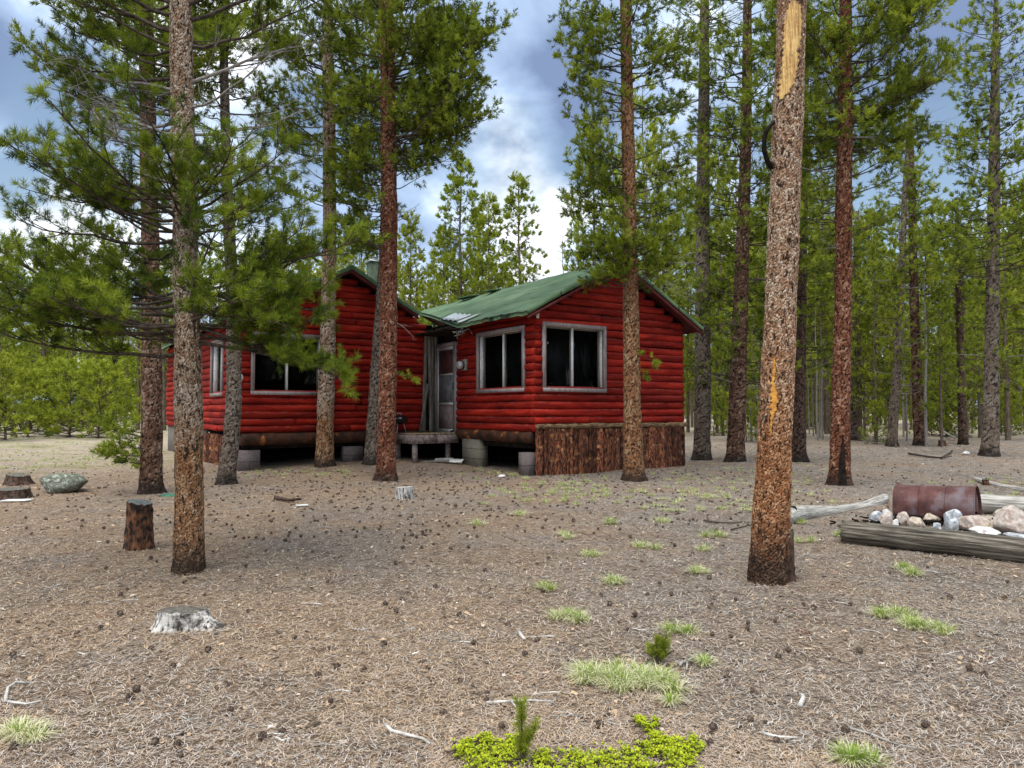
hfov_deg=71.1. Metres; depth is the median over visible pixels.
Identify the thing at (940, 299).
pine tree
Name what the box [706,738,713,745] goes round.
pine cone
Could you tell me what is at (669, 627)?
grass tuft
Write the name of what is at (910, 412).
young pine
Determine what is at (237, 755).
fallen twig
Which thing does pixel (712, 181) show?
pine tree
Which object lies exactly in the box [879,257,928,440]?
slim pine
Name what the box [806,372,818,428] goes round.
young pine
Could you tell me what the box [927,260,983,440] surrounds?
pine tree
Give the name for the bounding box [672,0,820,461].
pine tree
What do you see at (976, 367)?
slim pine
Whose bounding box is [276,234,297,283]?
pine tree
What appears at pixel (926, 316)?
pine tree
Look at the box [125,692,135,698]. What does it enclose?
pine cone
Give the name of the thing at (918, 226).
pine tree
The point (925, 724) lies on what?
pine cone
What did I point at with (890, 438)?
pine tree
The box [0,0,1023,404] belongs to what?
sky
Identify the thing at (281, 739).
fallen twig
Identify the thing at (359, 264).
pine tree
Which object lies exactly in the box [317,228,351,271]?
pine tree
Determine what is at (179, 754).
pine cone
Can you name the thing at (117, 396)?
pine tree
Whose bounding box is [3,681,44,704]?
fallen stick
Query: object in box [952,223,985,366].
pine tree
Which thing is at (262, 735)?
pine cone
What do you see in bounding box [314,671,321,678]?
pine cone
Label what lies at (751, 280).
pine tree
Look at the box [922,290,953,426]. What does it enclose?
pine tree
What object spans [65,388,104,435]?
young pine
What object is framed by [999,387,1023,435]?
young pine
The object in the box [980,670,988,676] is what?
pine cone
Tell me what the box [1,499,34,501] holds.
board
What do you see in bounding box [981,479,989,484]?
tree stump
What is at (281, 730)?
pine cone
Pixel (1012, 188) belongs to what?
pine tree
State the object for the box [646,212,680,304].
pine tree
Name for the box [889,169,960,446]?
slim pine
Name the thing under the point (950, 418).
young pine
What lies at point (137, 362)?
pine tree
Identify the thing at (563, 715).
fallen twig
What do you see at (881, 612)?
grass tuft
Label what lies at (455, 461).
board
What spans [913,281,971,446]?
pine tree
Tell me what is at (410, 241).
pine tree
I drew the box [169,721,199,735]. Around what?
fallen twig
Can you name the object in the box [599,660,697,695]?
grass tuft
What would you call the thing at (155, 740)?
pine cone
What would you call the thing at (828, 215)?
pine tree
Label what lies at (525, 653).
pine cone
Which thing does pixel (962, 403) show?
pine tree
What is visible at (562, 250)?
dead pine
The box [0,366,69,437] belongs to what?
young pine
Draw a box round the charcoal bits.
[829,514,992,525]
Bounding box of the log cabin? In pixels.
[161,256,703,475]
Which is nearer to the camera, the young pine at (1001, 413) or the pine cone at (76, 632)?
the pine cone at (76, 632)
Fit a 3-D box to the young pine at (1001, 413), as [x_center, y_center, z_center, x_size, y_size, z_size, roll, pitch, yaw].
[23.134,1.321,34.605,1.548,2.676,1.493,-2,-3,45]
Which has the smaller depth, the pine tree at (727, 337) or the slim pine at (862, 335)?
the slim pine at (862, 335)
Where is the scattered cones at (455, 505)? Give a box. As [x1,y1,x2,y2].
[2,463,1022,519]
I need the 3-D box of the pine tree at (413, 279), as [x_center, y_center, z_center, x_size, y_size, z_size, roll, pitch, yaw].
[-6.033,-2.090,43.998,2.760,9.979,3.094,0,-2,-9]
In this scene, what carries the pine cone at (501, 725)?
on the ground at (864, 490)
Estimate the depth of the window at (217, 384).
16.79 m
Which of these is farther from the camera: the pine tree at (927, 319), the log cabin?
the pine tree at (927, 319)
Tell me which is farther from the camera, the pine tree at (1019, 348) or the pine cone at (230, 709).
the pine tree at (1019, 348)
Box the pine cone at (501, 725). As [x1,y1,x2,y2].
[498,722,504,729]
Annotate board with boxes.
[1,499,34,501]
[418,460,448,461]
[435,457,453,459]
[447,459,463,462]
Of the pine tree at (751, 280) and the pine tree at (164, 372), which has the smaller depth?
the pine tree at (751, 280)
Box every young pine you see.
[0,348,60,439]
[0,350,36,436]
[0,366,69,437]
[0,376,45,434]
[3,395,82,430]
[11,353,82,434]
[11,366,68,432]
[26,354,115,436]
[53,356,140,438]
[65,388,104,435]
[81,366,140,425]
[693,388,727,435]
[714,396,728,430]
[726,388,757,441]
[747,391,759,426]
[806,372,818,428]
[806,385,818,428]
[806,401,814,424]
[810,388,830,428]
[858,398,888,443]
[907,389,935,433]
[908,381,953,434]
[928,402,955,436]
[936,366,982,435]
[943,392,978,436]
[974,398,1004,432]
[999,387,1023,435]
[1000,383,1023,434]
[1013,376,1023,430]
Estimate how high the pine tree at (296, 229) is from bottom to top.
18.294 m
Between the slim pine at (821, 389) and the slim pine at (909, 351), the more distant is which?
the slim pine at (909, 351)
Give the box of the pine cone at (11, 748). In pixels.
[8,745,15,751]
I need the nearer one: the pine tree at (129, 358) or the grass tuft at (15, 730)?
the grass tuft at (15, 730)
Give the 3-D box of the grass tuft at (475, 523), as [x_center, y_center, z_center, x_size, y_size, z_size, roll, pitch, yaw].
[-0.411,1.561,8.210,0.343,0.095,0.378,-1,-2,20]
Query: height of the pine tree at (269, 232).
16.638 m
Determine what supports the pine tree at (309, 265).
on the ground at (864, 490)
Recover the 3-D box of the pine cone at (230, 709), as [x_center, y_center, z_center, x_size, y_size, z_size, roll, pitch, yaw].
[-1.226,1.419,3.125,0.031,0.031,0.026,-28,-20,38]
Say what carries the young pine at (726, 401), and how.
on the ground at (864, 490)
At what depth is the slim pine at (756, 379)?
34.48 m
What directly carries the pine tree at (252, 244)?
on the ground at (864, 490)
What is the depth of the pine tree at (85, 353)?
42.24 m
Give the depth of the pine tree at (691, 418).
47.08 m
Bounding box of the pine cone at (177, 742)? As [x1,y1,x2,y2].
[173,739,181,748]
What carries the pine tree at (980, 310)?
on the ground at (864, 490)
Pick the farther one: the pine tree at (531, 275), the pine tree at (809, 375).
the pine tree at (531, 275)
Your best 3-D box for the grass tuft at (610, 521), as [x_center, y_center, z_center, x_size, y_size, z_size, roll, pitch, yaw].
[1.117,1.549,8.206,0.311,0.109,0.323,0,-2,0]
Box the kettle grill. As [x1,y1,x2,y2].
[396,413,408,432]
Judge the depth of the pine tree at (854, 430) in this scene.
29.41 m
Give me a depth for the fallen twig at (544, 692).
3.38 m
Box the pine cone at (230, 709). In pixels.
[227,706,233,712]
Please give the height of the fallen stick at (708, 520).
0.024 m
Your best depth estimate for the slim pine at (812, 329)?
31.44 m
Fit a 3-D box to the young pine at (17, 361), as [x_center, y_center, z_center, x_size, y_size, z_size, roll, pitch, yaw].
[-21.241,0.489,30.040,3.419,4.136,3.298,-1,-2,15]
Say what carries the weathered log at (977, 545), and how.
on the ground at (864, 490)
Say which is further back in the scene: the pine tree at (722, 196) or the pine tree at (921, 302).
the pine tree at (921, 302)
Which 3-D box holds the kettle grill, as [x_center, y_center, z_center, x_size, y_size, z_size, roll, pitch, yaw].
[-2.607,0.900,16.565,0.440,0.459,0.440,0,-2,0]
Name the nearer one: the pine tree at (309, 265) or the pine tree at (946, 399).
the pine tree at (946, 399)
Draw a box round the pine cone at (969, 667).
[965,664,972,671]
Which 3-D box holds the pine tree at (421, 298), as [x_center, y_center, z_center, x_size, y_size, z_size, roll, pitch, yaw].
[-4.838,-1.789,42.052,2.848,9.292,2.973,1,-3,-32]
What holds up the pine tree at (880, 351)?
on the ground at (864, 490)
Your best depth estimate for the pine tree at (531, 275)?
47.46 m
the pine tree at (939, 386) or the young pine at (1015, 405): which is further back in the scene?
the young pine at (1015, 405)
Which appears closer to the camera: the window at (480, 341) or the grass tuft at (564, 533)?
the grass tuft at (564, 533)
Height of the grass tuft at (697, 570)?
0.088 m
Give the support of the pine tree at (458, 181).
on the ground at (864, 490)
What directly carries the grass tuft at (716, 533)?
on the ground at (864, 490)
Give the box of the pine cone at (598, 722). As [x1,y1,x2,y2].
[596,719,603,727]
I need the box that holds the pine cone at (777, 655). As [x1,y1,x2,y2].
[775,653,780,659]
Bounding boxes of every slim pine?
[710,258,730,375]
[725,229,765,441]
[748,243,766,433]
[749,253,764,430]
[806,249,834,439]
[806,256,833,438]
[806,263,833,437]
[806,291,819,433]
[806,293,826,435]
[852,270,873,392]
[877,289,910,436]
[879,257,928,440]
[888,309,910,432]
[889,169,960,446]
[940,269,984,334]
[948,295,977,346]
[955,280,984,428]
[965,245,1010,399]
[967,271,1002,366]
[981,283,1016,434]
[1003,290,1023,431]
[1007,289,1023,403]
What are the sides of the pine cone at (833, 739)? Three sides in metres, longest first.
0.038 x 0.038 x 0.032 m
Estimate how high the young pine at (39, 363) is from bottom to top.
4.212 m
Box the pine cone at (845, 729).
[841,724,850,733]
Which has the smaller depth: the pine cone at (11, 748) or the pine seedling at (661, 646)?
the pine cone at (11, 748)
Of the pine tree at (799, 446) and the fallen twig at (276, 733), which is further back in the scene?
the pine tree at (799, 446)
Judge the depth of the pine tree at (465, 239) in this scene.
37.98 m
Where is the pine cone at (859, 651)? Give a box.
[855,647,862,654]
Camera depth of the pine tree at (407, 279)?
46.32 m
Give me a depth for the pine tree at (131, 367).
47.51 m
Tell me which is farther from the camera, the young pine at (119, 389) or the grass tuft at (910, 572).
the young pine at (119, 389)
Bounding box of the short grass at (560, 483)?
[0,428,1022,511]
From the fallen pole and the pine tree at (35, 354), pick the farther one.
the pine tree at (35, 354)
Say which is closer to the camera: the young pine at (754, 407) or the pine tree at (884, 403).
the young pine at (754, 407)
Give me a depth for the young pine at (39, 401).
37.99 m
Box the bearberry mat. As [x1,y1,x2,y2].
[445,714,710,767]
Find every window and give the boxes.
[210,337,225,396]
[250,331,319,394]
[476,325,525,392]
[541,321,606,392]
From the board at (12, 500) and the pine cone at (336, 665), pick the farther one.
the board at (12, 500)
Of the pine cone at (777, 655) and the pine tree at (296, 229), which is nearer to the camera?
the pine cone at (777, 655)
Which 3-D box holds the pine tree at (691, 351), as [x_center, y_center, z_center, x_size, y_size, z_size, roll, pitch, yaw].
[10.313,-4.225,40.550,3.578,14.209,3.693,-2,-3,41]
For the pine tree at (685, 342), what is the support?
on the ground at (864, 490)
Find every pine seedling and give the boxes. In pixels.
[510,694,542,762]
[643,631,674,663]
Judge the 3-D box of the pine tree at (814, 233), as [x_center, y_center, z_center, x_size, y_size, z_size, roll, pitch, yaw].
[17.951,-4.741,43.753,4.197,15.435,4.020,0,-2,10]
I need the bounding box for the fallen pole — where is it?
[973,477,1023,491]
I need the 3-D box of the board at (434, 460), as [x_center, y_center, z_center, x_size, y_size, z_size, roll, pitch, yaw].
[-1.786,1.735,16.132,0.750,0.039,0.085,-1,4,14]
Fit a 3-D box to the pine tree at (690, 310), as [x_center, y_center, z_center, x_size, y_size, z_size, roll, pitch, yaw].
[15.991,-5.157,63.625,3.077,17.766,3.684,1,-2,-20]
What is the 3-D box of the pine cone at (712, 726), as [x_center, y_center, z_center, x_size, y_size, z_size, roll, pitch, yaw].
[0.842,1.433,2.995,0.036,0.043,0.043,10,8,-41]
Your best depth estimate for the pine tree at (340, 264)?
62.74 m
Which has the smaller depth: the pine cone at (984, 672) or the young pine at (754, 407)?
the pine cone at (984, 672)
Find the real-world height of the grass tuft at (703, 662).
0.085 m
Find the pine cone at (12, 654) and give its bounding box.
[9,651,16,657]
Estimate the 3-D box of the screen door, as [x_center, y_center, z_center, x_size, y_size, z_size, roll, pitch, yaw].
[-1.566,0.118,16.891,0.060,2.000,0.863,1,-3,-34]
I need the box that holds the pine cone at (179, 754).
[176,751,183,757]
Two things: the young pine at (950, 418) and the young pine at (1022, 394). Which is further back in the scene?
the young pine at (1022, 394)
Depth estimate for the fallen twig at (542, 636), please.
4.17 m
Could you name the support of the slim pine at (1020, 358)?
on the ground at (864, 490)
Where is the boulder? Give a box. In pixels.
[39,473,87,493]
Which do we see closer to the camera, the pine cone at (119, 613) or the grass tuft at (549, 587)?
the pine cone at (119, 613)
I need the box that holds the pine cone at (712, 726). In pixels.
[708,721,717,731]
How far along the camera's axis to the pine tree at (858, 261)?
28.14 m
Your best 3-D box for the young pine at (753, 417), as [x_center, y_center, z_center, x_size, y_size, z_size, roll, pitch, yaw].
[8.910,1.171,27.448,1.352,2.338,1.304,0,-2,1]
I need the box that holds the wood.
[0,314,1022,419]
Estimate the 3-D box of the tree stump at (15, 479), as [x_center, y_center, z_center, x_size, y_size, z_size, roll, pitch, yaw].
[-8.505,1.638,12.327,0.500,0.202,0.474,1,-2,-15]
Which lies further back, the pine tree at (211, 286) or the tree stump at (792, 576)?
the pine tree at (211, 286)
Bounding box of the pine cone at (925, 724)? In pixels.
[921,720,930,728]
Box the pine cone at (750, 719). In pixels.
[747,716,753,721]
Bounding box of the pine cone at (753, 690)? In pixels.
[750,687,757,693]
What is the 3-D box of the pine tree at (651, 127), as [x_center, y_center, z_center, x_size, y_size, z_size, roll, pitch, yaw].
[6.545,-6.137,34.308,4.340,17.788,3.625,-1,-2,19]
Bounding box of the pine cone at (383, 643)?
[380,640,387,645]
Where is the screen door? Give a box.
[437,345,453,431]
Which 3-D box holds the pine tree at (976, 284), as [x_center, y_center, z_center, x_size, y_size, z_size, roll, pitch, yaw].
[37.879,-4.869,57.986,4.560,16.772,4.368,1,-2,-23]
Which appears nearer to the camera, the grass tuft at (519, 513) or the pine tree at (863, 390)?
the grass tuft at (519, 513)
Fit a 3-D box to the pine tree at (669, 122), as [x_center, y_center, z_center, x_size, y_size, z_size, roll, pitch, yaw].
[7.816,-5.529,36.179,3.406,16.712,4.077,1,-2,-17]
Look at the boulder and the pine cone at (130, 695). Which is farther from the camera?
the boulder
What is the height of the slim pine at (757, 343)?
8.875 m
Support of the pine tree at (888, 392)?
on the ground at (864, 490)
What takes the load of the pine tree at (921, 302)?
on the ground at (864, 490)
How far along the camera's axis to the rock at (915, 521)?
7.98 m
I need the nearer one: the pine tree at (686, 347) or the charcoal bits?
the charcoal bits
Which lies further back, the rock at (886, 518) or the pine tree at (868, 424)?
the pine tree at (868, 424)
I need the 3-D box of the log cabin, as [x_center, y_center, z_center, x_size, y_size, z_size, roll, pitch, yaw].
[-3.472,-0.718,19.423,9.510,5.791,13.950,1,-3,-34]
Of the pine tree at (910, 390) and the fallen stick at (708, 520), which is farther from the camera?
the pine tree at (910, 390)
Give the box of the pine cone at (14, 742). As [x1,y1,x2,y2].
[10,740,17,746]
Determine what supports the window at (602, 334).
in the log cabin
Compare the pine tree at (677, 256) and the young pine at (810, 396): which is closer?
the young pine at (810, 396)
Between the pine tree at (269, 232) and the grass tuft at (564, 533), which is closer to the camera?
the grass tuft at (564, 533)
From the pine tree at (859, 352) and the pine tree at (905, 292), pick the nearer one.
the pine tree at (859, 352)
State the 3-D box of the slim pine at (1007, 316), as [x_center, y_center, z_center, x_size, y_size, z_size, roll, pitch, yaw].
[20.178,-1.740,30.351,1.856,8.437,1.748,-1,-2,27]
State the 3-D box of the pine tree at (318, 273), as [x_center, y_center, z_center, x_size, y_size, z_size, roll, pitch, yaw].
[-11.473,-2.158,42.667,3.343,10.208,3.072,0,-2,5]
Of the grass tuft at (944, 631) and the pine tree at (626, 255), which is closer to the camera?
the grass tuft at (944, 631)
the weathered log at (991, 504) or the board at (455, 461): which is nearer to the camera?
the weathered log at (991, 504)
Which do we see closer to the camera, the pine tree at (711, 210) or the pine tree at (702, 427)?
the pine tree at (702, 427)
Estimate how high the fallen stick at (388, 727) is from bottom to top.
0.019 m
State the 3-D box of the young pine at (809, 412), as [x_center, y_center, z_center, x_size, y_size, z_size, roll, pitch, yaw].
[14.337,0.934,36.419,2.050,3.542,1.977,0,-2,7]
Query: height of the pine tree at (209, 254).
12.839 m
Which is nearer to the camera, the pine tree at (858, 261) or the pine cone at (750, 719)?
the pine cone at (750, 719)
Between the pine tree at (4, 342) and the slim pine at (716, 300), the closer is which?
the slim pine at (716, 300)
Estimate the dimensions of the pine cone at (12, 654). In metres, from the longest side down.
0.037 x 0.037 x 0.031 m
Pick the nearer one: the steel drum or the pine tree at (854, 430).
the steel drum
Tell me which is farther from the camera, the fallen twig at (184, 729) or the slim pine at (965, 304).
the slim pine at (965, 304)
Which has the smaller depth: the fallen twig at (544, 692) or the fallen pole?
the fallen twig at (544, 692)
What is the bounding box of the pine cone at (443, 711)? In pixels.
[439,708,446,715]
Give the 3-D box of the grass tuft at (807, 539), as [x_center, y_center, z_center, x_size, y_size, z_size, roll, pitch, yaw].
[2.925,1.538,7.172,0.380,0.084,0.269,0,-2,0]
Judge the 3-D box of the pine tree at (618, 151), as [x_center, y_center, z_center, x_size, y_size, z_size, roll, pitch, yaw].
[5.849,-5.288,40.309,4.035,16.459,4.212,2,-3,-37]
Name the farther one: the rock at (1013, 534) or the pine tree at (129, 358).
the pine tree at (129, 358)
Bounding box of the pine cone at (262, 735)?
[258,731,266,740]
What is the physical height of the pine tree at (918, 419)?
12.584 m
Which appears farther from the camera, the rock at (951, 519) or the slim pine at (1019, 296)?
the slim pine at (1019, 296)
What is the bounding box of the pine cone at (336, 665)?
[333,662,340,669]
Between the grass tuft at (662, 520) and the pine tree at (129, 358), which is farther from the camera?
the pine tree at (129, 358)
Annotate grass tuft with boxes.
[0,711,64,744]
[465,519,488,525]
[507,509,528,516]
[529,579,558,591]
[540,605,593,625]
[556,529,578,538]
[556,653,656,694]
[577,548,605,557]
[593,571,627,585]
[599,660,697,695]
[603,516,615,524]
[628,539,663,549]
[647,515,674,522]
[649,687,689,707]
[652,617,706,636]
[681,563,712,573]
[682,650,724,667]
[693,542,714,551]
[696,528,729,537]
[794,535,823,542]
[795,517,810,523]
[822,734,898,767]
[865,602,921,618]
[888,610,942,630]
[889,559,914,570]
[899,566,926,576]
[904,614,960,635]
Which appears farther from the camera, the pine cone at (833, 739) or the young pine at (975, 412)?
the young pine at (975, 412)
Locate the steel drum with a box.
[892,483,981,517]
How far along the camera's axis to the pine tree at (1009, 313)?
37.26 m
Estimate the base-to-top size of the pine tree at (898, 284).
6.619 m
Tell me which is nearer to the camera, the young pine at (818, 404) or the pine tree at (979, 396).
the pine tree at (979, 396)
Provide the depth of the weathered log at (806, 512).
8.92 m
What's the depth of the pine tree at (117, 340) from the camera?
59.19 m
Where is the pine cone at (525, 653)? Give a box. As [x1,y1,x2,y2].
[522,650,527,656]
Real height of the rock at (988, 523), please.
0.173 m
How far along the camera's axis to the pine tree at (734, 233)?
56.02 m
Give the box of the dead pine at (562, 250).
[554,228,569,272]
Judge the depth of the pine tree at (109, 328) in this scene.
62.81 m
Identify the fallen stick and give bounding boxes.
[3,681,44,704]
[273,496,300,501]
[384,723,430,744]
[486,699,551,706]
[516,630,525,639]
[677,655,696,669]
[703,515,742,523]
[761,731,796,738]
[797,693,805,707]
[848,726,921,749]
[908,450,952,458]
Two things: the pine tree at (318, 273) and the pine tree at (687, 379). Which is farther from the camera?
the pine tree at (318, 273)
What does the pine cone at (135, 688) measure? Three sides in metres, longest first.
0.043 x 0.043 x 0.036 m
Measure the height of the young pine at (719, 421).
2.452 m
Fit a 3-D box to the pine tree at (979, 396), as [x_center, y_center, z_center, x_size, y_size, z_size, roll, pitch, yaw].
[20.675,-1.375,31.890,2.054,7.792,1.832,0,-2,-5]
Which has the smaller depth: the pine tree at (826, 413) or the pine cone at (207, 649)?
the pine cone at (207, 649)
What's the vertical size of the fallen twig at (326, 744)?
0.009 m
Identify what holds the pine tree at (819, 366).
on the ground at (864, 490)
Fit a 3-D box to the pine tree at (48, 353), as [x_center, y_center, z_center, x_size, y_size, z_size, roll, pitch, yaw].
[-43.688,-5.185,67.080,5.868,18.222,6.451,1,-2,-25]
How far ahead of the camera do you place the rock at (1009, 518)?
7.44 m
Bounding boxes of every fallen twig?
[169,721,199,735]
[180,715,200,723]
[223,747,240,757]
[267,731,284,734]
[272,735,293,743]
[312,742,339,745]
[525,691,559,695]
[526,635,554,637]
[549,714,583,716]
[554,709,577,720]
[767,714,781,725]
[791,728,811,741]
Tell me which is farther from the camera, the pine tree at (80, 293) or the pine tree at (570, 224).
the pine tree at (570, 224)
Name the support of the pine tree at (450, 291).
on the ground at (864, 490)
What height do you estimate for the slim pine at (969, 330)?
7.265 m
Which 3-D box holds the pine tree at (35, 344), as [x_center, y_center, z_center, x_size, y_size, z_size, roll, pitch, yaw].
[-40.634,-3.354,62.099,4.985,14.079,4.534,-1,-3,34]
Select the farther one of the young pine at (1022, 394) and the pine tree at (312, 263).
the pine tree at (312, 263)
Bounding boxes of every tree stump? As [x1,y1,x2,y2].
[0,487,33,500]
[2,473,35,485]
[123,498,154,550]
[150,605,229,632]
[395,486,413,499]
[788,529,796,582]
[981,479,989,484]
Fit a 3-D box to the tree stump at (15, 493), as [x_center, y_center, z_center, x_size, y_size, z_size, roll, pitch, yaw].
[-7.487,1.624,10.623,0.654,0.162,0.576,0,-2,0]
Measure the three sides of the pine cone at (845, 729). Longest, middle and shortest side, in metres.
0.039 x 0.039 x 0.033 m
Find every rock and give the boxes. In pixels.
[869,511,882,521]
[878,512,892,524]
[882,509,894,517]
[892,519,898,524]
[896,511,908,525]
[907,517,925,527]
[923,513,941,523]
[933,523,940,528]
[943,509,962,530]
[959,515,988,531]
[968,526,1000,534]
[983,520,995,529]
[993,505,1023,533]
[1002,532,1023,537]
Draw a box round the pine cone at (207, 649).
[205,646,210,652]
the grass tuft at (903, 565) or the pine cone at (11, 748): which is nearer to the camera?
the pine cone at (11, 748)
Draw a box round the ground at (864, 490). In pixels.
[0,412,1023,767]
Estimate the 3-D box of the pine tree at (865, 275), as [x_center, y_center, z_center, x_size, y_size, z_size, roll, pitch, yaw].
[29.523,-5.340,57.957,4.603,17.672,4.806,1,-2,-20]
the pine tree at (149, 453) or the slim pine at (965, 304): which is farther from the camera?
the slim pine at (965, 304)
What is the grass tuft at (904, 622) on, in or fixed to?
on the ground at (864, 490)
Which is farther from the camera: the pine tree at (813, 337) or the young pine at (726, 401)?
the young pine at (726, 401)
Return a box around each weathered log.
[790,494,888,523]
[838,521,1023,563]
[980,494,1023,513]
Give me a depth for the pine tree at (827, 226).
42.39 m
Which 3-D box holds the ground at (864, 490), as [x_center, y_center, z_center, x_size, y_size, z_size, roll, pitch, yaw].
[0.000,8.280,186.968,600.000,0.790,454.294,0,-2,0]
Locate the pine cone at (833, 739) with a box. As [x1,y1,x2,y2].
[828,737,837,745]
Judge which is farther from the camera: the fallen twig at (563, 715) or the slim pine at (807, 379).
the slim pine at (807, 379)
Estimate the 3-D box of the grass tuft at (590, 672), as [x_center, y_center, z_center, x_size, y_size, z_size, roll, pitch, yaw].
[0.467,1.419,3.563,0.534,0.099,0.498,-1,-2,25]
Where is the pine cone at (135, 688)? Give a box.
[132,684,140,693]
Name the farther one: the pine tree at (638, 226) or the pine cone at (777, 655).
the pine tree at (638, 226)
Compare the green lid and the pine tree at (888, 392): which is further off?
the pine tree at (888, 392)
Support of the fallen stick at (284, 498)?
on the ground at (864, 490)
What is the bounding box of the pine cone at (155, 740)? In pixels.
[151,737,159,745]
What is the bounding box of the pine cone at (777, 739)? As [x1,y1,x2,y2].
[773,736,780,743]
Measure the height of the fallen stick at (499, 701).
0.016 m
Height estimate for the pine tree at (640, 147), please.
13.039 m
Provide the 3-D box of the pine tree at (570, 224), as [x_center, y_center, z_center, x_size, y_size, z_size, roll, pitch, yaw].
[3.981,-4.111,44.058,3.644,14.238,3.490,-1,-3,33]
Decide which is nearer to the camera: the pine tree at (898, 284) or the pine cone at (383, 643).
the pine cone at (383, 643)
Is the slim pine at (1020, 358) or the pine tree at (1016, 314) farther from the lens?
the slim pine at (1020, 358)
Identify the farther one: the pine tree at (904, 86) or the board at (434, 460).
the board at (434, 460)
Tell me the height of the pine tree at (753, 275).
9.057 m
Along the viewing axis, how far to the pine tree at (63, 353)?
57.00 m
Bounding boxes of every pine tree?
[0,0,378,575]
[0,228,46,372]
[0,243,28,390]
[0,281,26,426]
[0,318,22,412]
[6,0,257,494]
[12,234,76,377]
[12,238,77,427]
[12,270,68,388]
[24,346,45,429]
[36,273,91,393]
[46,231,97,375]
[46,259,99,426]
[67,320,107,430]
[70,259,111,394]
[77,244,135,406]
[82,250,140,395]
[89,337,125,431]
[93,225,131,340]
[95,264,136,414]
[110,246,167,429]
[113,346,140,426]
[128,263,172,415]
[133,238,172,430]
[154,0,305,484]
[160,265,172,420]
[198,242,225,322]
[200,249,224,322]
[233,0,411,467]
[238,230,260,281]
[263,223,289,267]
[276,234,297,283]
[292,225,313,280]
[295,0,517,481]
[295,238,321,279]
[302,258,317,275]
[311,265,321,278]
[315,231,347,274]
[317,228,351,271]
[330,0,421,465]
[336,239,349,267]
[340,236,359,269]
[345,244,369,267]
[345,247,374,271]
[397,209,435,325]
[397,259,418,310]
[397,266,415,305]
[406,271,427,319]
[416,229,467,326]
[418,262,440,324]
[419,154,497,326]
[419,277,439,324]
[433,253,458,304]
[454,207,502,299]
[456,189,514,295]
[486,170,549,288]
[496,253,522,288]
[522,267,538,283]
[546,0,710,481]
[560,106,620,271]
[561,205,592,271]
[585,149,642,270]
[605,72,693,288]
[616,166,643,271]
[635,136,678,294]
[636,0,763,460]
[637,113,694,297]
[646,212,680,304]
[651,208,685,346]
[659,266,688,386]
[664,161,710,432]
[665,266,694,406]
[671,231,695,405]
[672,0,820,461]
[676,195,728,380]
[681,225,727,396]
[681,267,711,427]
[684,174,754,398]
[684,229,748,433]
[692,120,736,435]
[710,130,765,325]
[710,239,755,409]
[711,202,759,368]
[711,245,760,419]
[728,187,768,371]
[728,211,767,422]
[729,0,885,462]
[734,0,971,485]
[747,0,806,585]
[747,147,821,367]
[805,174,833,390]
[806,123,870,433]
[806,189,831,429]
[806,214,866,406]
[806,234,830,433]
[806,242,833,429]
[808,188,826,426]
[811,176,834,424]
[818,210,893,439]
[821,210,892,440]
[850,276,881,440]
[851,206,911,441]
[852,132,943,446]
[860,205,907,428]
[860,228,889,425]
[860,266,890,436]
[861,277,890,422]
[865,219,894,423]
[865,235,908,414]
[866,292,907,422]
[868,99,955,445]
[871,293,909,418]
[876,195,937,430]
[876,256,912,447]
[890,274,934,429]
[900,0,1023,456]
[905,217,955,407]
[905,240,955,384]
[907,245,946,431]
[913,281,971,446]
[918,191,1004,444]
[921,276,970,436]
[922,229,954,423]
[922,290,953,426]
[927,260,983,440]
[928,232,984,418]
[941,202,1011,423]
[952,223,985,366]
[954,272,1003,437]
[967,225,1001,396]
[967,277,1013,418]
[968,175,1023,439]
[980,184,1023,419]
[981,258,1020,406]
[999,190,1023,424]
[999,209,1023,408]
[1004,270,1023,381]
[1006,176,1023,320]
[1008,297,1023,361]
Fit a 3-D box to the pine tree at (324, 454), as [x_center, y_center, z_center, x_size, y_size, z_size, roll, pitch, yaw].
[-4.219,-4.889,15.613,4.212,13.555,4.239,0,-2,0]
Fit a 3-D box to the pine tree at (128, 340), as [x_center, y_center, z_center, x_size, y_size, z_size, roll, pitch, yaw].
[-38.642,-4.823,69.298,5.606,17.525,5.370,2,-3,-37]
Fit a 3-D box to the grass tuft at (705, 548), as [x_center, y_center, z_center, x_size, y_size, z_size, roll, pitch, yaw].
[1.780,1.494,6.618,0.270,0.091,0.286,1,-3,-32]
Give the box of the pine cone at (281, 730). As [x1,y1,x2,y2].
[278,727,286,732]
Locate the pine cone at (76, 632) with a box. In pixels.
[74,630,80,635]
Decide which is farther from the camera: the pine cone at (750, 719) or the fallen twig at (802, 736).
the pine cone at (750, 719)
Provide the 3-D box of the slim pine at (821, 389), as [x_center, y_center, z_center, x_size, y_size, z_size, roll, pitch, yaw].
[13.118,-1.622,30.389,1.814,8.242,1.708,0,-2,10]
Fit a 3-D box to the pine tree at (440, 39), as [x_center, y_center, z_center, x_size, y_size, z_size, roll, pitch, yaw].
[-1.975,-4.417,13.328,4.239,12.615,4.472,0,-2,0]
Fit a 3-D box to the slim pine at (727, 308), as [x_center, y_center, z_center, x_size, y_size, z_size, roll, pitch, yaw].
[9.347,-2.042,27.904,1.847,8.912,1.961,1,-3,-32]
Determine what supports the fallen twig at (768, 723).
on the ground at (864, 490)
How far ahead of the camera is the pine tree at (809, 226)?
50.91 m
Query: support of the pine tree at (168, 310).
on the ground at (864, 490)
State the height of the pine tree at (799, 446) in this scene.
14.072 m
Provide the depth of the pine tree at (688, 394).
37.92 m
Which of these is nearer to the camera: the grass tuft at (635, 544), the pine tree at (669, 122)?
the grass tuft at (635, 544)
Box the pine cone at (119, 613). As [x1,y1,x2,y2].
[116,610,123,615]
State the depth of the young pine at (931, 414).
33.96 m
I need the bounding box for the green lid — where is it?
[161,493,174,496]

